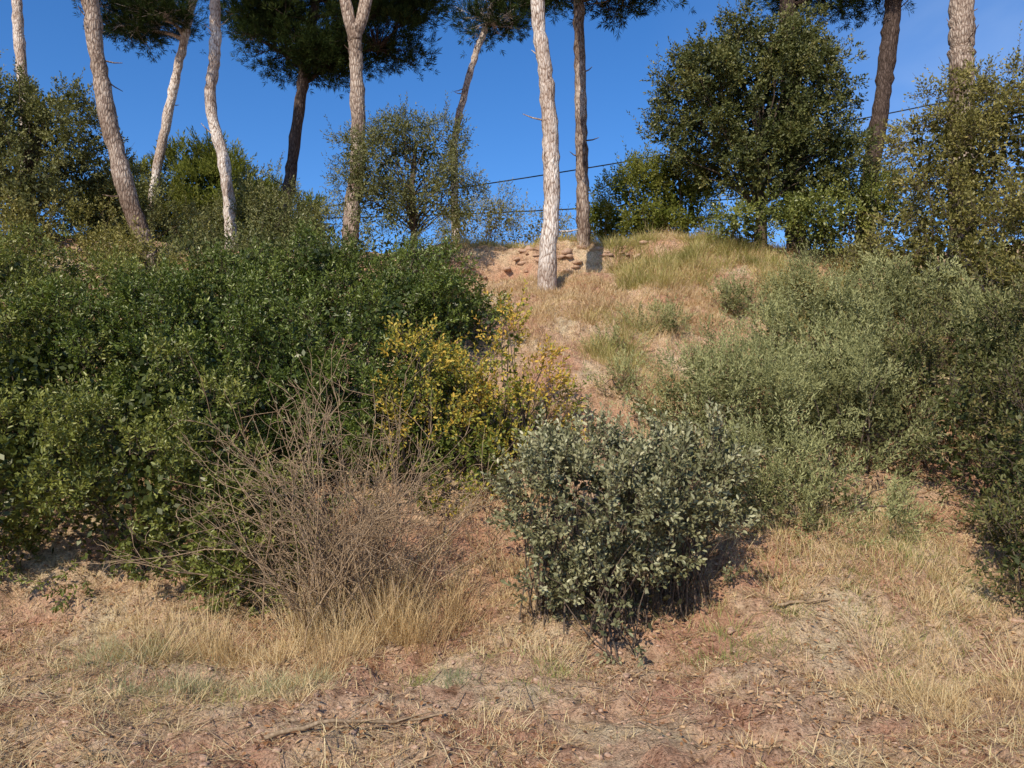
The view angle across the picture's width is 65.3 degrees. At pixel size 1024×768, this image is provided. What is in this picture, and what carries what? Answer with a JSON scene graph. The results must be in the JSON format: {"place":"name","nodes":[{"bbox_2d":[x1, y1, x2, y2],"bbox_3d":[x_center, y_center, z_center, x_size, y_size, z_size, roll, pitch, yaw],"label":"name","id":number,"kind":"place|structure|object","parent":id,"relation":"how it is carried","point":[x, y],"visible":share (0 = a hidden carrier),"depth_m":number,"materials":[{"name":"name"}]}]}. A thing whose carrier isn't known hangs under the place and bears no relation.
{"place":"outdoors","nodes":[
{"label":"outdoors","id":0,"kind":"place"},
{"bbox_2d":[0,234,1023,767],"bbox_3d":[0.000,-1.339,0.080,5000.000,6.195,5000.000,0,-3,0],"label":"hillside ground","id":1,"kind":"structure","parent":0,"point":[638,750],"depth_m":5.62,"materials":[{"name":"soil"}]},
{"bbox_2d":[11,0,28,171],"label":"pine tree","id":2,"kind":"object","parent":1,"relation":"on","point":[19,40],"visible":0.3,"depth_m":17.40,"materials":[{"name":"beige plant"}]},
{"bbox_2d":[0,49,149,250],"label":"oak tree","id":3,"kind":"object","parent":1,"relation":"on","point":[38,177],"visible":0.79,"depth_m":13.73,"materials":[{"name":"green plant"}]},
{"bbox_2d":[0,167,215,327],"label":"ridge scrub","id":4,"kind":"object","parent":1,"relation":"on","point":[115,237],"visible":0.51,"depth_m":12.43,"materials":[{"name":"green plant"}]},
{"bbox_2d":[0,217,222,435],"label":"mastic shrub","id":5,"kind":"object","parent":1,"relation":"on","point":[13,285],"visible":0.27,"depth_m":9.48,"materials":[{"name":"green plant"}]},
{"bbox_2d":[78,0,159,270],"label":"pine tree","id":6,"kind":"object","parent":1,"relation":"on","point":[123,181],"visible":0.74,"depth_m":13.18,"materials":[{"name":"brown plant"}]},
{"bbox_2d":[71,0,229,237],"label":"pine tree","id":7,"kind":"object","parent":1,"relation":"on","point":[140,21],"visible":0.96,"depth_m":19.31,"materials":[{"name":"green plant"}]},
{"bbox_2d":[0,293,352,617],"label":"mastic shrub","id":8,"kind":"object","parent":1,"relation":"on","point":[79,485],"visible":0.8,"depth_m":6.77,"materials":[{"name":"green plant"}]},
{"bbox_2d":[0,244,363,514],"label":"mastic shrub","id":9,"kind":"object","parent":1,"relation":"on","point":[251,303],"visible":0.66,"depth_m":8.28,"materials":[{"name":"green plant"}]},
{"bbox_2d":[53,126,329,249],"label":"juniper bush","id":10,"kind":"object","parent":1,"relation":"on","point":[202,162],"visible":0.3,"depth_m":19.70,"materials":[{"name":"green plant"}]},
{"bbox_2d":[64,151,342,249],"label":"olive bush","id":11,"kind":"object","parent":1,"relation":"on","point":[250,198],"visible":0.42,"depth_m":15.66,"materials":[{"name":"green plant"}]},
{"bbox_2d":[201,0,238,248],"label":"pine tree","id":12,"kind":"object","parent":1,"relation":"on","point":[215,131],"visible":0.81,"depth_m":16.27,"materials":[{"name":"beige plant"}]},
{"bbox_2d":[24,621,488,724],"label":"bluish grass clumps","id":13,"kind":"object","parent":1,"relation":"on","point":[186,674],"visible":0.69,"depth_m":5.10,"materials":[{"name":"beige plant"}]},
{"bbox_2d":[129,186,438,326],"bbox_3d":[-3.372,-1.922,12.286,4.875,2.854,3.546,0,-3,0],"label":"ridge scrub","id":14,"kind":"object","parent":1,"relation":"on","point":[177,243],"visible":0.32,"depth_m":12.16,"materials":[{"name":"green plant"}]},
{"bbox_2d":[65,334,560,654],"bbox_3d":[-1.409,0.780,6.082,3.233,2.444,2.584,3,-4,-38],"label":"dead twig shrub","id":15,"kind":"object","parent":1,"relation":"on","point":[373,532],"visible":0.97,"depth_m":6.08,"materials":[{"name":"brown plant"}]},
{"bbox_2d":[197,0,463,231],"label":"pine tree","id":16,"kind":"object","parent":1,"relation":"on","point":[313,51],"visible":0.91,"depth_m":18.19,"materials":[{"name":"green plant"}]},
{"bbox_2d":[186,213,513,358],"bbox_3d":[-2.332,-1.133,10.633,4.598,2.016,2.251,-1,-3,13],"label":"mastic shrub","id":17,"kind":"object","parent":1,"relation":"on","point":[319,259],"visible":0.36,"depth_m":10.44,"materials":[{"name":"green plant"}]},
{"bbox_2d":[196,244,515,509],"bbox_3d":[-1.462,-0.270,8.975,3.123,3.075,3.496,0,-3,0],"label":"mastic shrub","id":18,"kind":"object","parent":1,"relation":"on","point":[438,285],"visible":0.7,"depth_m":8.13,"materials":[{"name":"green plant"}]},
{"bbox_2d":[340,0,371,252],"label":"pine tree","id":19,"kind":"object","parent":1,"relation":"on","point":[354,28],"visible":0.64,"depth_m":15.28,"materials":[{"name":"beige plant"}]},
{"bbox_2d":[321,718,439,729],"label":"fallen branch","id":20,"kind":"object","parent":1,"relation":"on","point":[363,728],"visible":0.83,"depth_m":4.30,"materials":[{"name":"brown wood"}]},
{"bbox_2d":[320,90,490,267],"bbox_3d":[-1.789,-3.549,13.758,2.926,3.125,2.171,0,-3,0],"label":"olive tree","id":21,"kind":"object","parent":1,"relation":"on","point":[408,199],"visible":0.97,"depth_m":13.44,"materials":[{"name":"green plant"}]},
{"bbox_2d":[346,279,598,537],"bbox_3d":[-0.421,0.164,7.737,2.633,2.465,1.817,0,-3,0],"label":"yellow autumn shrub","id":22,"kind":"object","parent":1,"relation":"on","point":[456,416],"visible":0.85,"depth_m":7.70,"materials":[{"name":"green plant"}]},
{"bbox_2d":[436,0,561,244],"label":"pine tree","id":23,"kind":"object","parent":1,"relation":"on","point":[496,11],"visible":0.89,"depth_m":20.46,"materials":[{"name":"green plant"}]},
{"bbox_2d":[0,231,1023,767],"bbox_3d":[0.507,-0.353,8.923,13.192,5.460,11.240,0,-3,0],"label":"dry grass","id":24,"kind":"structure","parent":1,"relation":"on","point":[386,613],"depth_m":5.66,"materials":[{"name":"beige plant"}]},
{"bbox_2d":[0,509,1023,767],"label":"ground twigs","id":25,"kind":"object","parent":1,"relation":"on","point":[192,725],"visible":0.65,"depth_m":5.01,"materials":[{"name":"brown wood"}]},
{"bbox_2d":[0,486,1023,717],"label":"green grass clumps","id":26,"kind":"object","parent":1,"relation":"on","point":[719,632],"visible":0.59,"depth_m":5.77,"materials":[{"name":"plant"}]},
{"bbox_2d":[0,543,1023,767],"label":"pebbles","id":27,"kind":"object","parent":1,"relation":"on","point":[204,763],"visible":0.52,"depth_m":4.72,"materials":[{"name":"stone"}]},
{"bbox_2d":[0,411,1023,767],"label":"fallen leaves","id":28,"kind":"object","parent":1,"relation":"on","point":[572,661],"depth_m":4.80,"materials":[{"name":"brown plant"}]},
{"bbox_2d":[15,490,1023,734],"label":"stones","id":29,"kind":"object","parent":1,"relation":"on","point":[730,630],"visible":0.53,"depth_m":5.58,"materials":[{"name":"stone"}]},
{"bbox_2d":[432,178,613,244],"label":"broom bush","id":30,"kind":"object","parent":1,"relation":"on","point":[494,227],"visible":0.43,"depth_m":17.00,"materials":[{"name":"green plant"}]},
{"bbox_2d":[423,240,646,284],"bbox_3d":[0.373,-2.003,13.815,4.238,1.089,0.684,0,-3,0],"label":"rock ledge","id":31,"kind":"object","parent":1,"relation":"on","point":[566,252],"visible":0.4,"depth_m":13.85,"materials":[{"name":"stone"}]},
{"bbox_2d":[523,0,578,292],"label":"pine tree","id":32,"kind":"object","parent":1,"relation":"on","point":[547,267],"visible":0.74,"depth_m":12.14,"materials":[{"name":"beige plant"}]},
{"bbox_2d":[510,0,695,247],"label":"pine tree","id":33,"kind":"object","parent":1,"relation":"on","point":[579,8],"visible":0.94,"depth_m":14.30,"materials":[{"name":"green plant"}]},
{"bbox_2d":[480,391,781,666],"bbox_3d":[0.897,1.031,6.040,2.279,1.979,1.955,0,-3,0],"label":"holm oak shrub","id":34,"kind":"object","parent":1,"relation":"on","point":[635,471],"visible":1,"depth_m":5.80,"materials":[{"name":"green plant"}]},
{"bbox_2d":[572,136,728,241],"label":"broom bush","id":35,"kind":"object","parent":1,"relation":"on","point":[655,210],"visible":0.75,"depth_m":15.12,"materials":[{"name":"green plant"}]},
{"bbox_2d":[438,221,940,426],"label":"tall green grass","id":36,"kind":"structure","parent":1,"relation":"on","point":[663,261],"depth_m":12.58,"materials":[{"name":"plant"}]},
{"bbox_2d":[579,238,848,402],"bbox_3d":[2.589,-0.892,10.470,4.904,2.478,1.938,2,-4,-36],"label":"rosemary shrub","id":37,"kind":"object","parent":1,"relation":"on","point":[739,291],"visible":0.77,"depth_m":10.96,"materials":[{"name":"green plant"}]},
{"bbox_2d":[455,222,1002,468],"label":"brown grass tussocks","id":38,"kind":"object","parent":1,"relation":"on","point":[545,306],"depth_m":11.33,"materials":[{"name":"beige plant"}]},
{"bbox_2d":[626,0,896,248],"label":"holm oak tree","id":39,"kind":"object","parent":1,"relation":"on","point":[782,125],"visible":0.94,"depth_m":13.76,"materials":[{"name":"green plant"}]},
{"bbox_2d":[608,301,962,549],"bbox_3d":[2.633,0.297,7.791,3.250,2.446,3.038,0,-3,0],"label":"rosemary shrub","id":40,"kind":"object","parent":1,"relation":"on","point":[738,374],"visible":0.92,"depth_m":7.54,"materials":[{"name":"green plant"}]},
{"bbox_2d":[748,0,870,249],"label":"pine tree","id":41,"kind":"object","parent":1,"relation":"on","point":[777,3],"visible":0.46,"depth_m":16.82,"materials":[{"name":"green plant"}]},
{"bbox_2d":[691,157,943,264],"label":"evergreen bush","id":42,"kind":"object","parent":1,"relation":"on","point":[823,223],"visible":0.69,"depth_m":13.50,"materials":[{"name":"green plant"}]},
{"bbox_2d":[777,593,880,606],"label":"fallen branch","id":43,"kind":"object","parent":1,"relation":"on","point":[801,601],"visible":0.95,"depth_m":5.88,"materials":[{"name":"brown wood"}]},
{"bbox_2d":[828,0,917,248],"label":"pine tree","id":44,"kind":"object","parent":1,"relation":"on","point":[887,55],"visible":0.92,"depth_m":15.29,"materials":[{"name":"brown plant"}]},
{"bbox_2d":[728,225,1023,454],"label":"rosemary shrub","id":45,"kind":"object","parent":1,"relation":"on","point":[830,319],"visible":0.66,"depth_m":9.03,"materials":[{"name":"green plant"}]},
{"bbox_2d":[821,20,1023,364],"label":"tall scrub oak","id":46,"kind":"object","parent":1,"relation":"on","point":[989,126],"visible":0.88,"depth_m":10.69,"materials":[{"name":"green plant"}]},
{"bbox_2d":[836,249,1023,609],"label":"evergreen shrub","id":47,"kind":"object","parent":1,"relation":"on","point":[1009,373],"visible":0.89,"depth_m":7.17,"materials":[{"name":"green plant"}]},
{"bbox_2d":[944,0,978,274],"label":"pine tree","id":48,"kind":"object","parent":1,"relation":"on","point":[961,24],"visible":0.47,"depth_m":13.21,"materials":[{"name":"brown plant"}]},
{"bbox_2d":[0,0,1023,253],"label":"sky","id":49,"kind":"structure","parent":0,"point":[502,89],"materials":[{"name":"blue"}]},
{"bbox_2d":[46,173,1019,220],"bbox_3d":[0.001,-5.898,23.391,44.003,2.281,0.036,0,-3,0],"label":"power line","id":50,"kind":"object","parent":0,"point":[519,211],"visible":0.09,"depth_m":23.33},
{"bbox_2d":[93,90,999,234],"bbox_3d":[0.001,-6.971,23.455,44.005,6.931,0.036,0,-3,0],"label":"power line","id":51,"kind":"object","parent":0,"point":[636,159],"visible":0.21,"depth_m":23.40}
]}

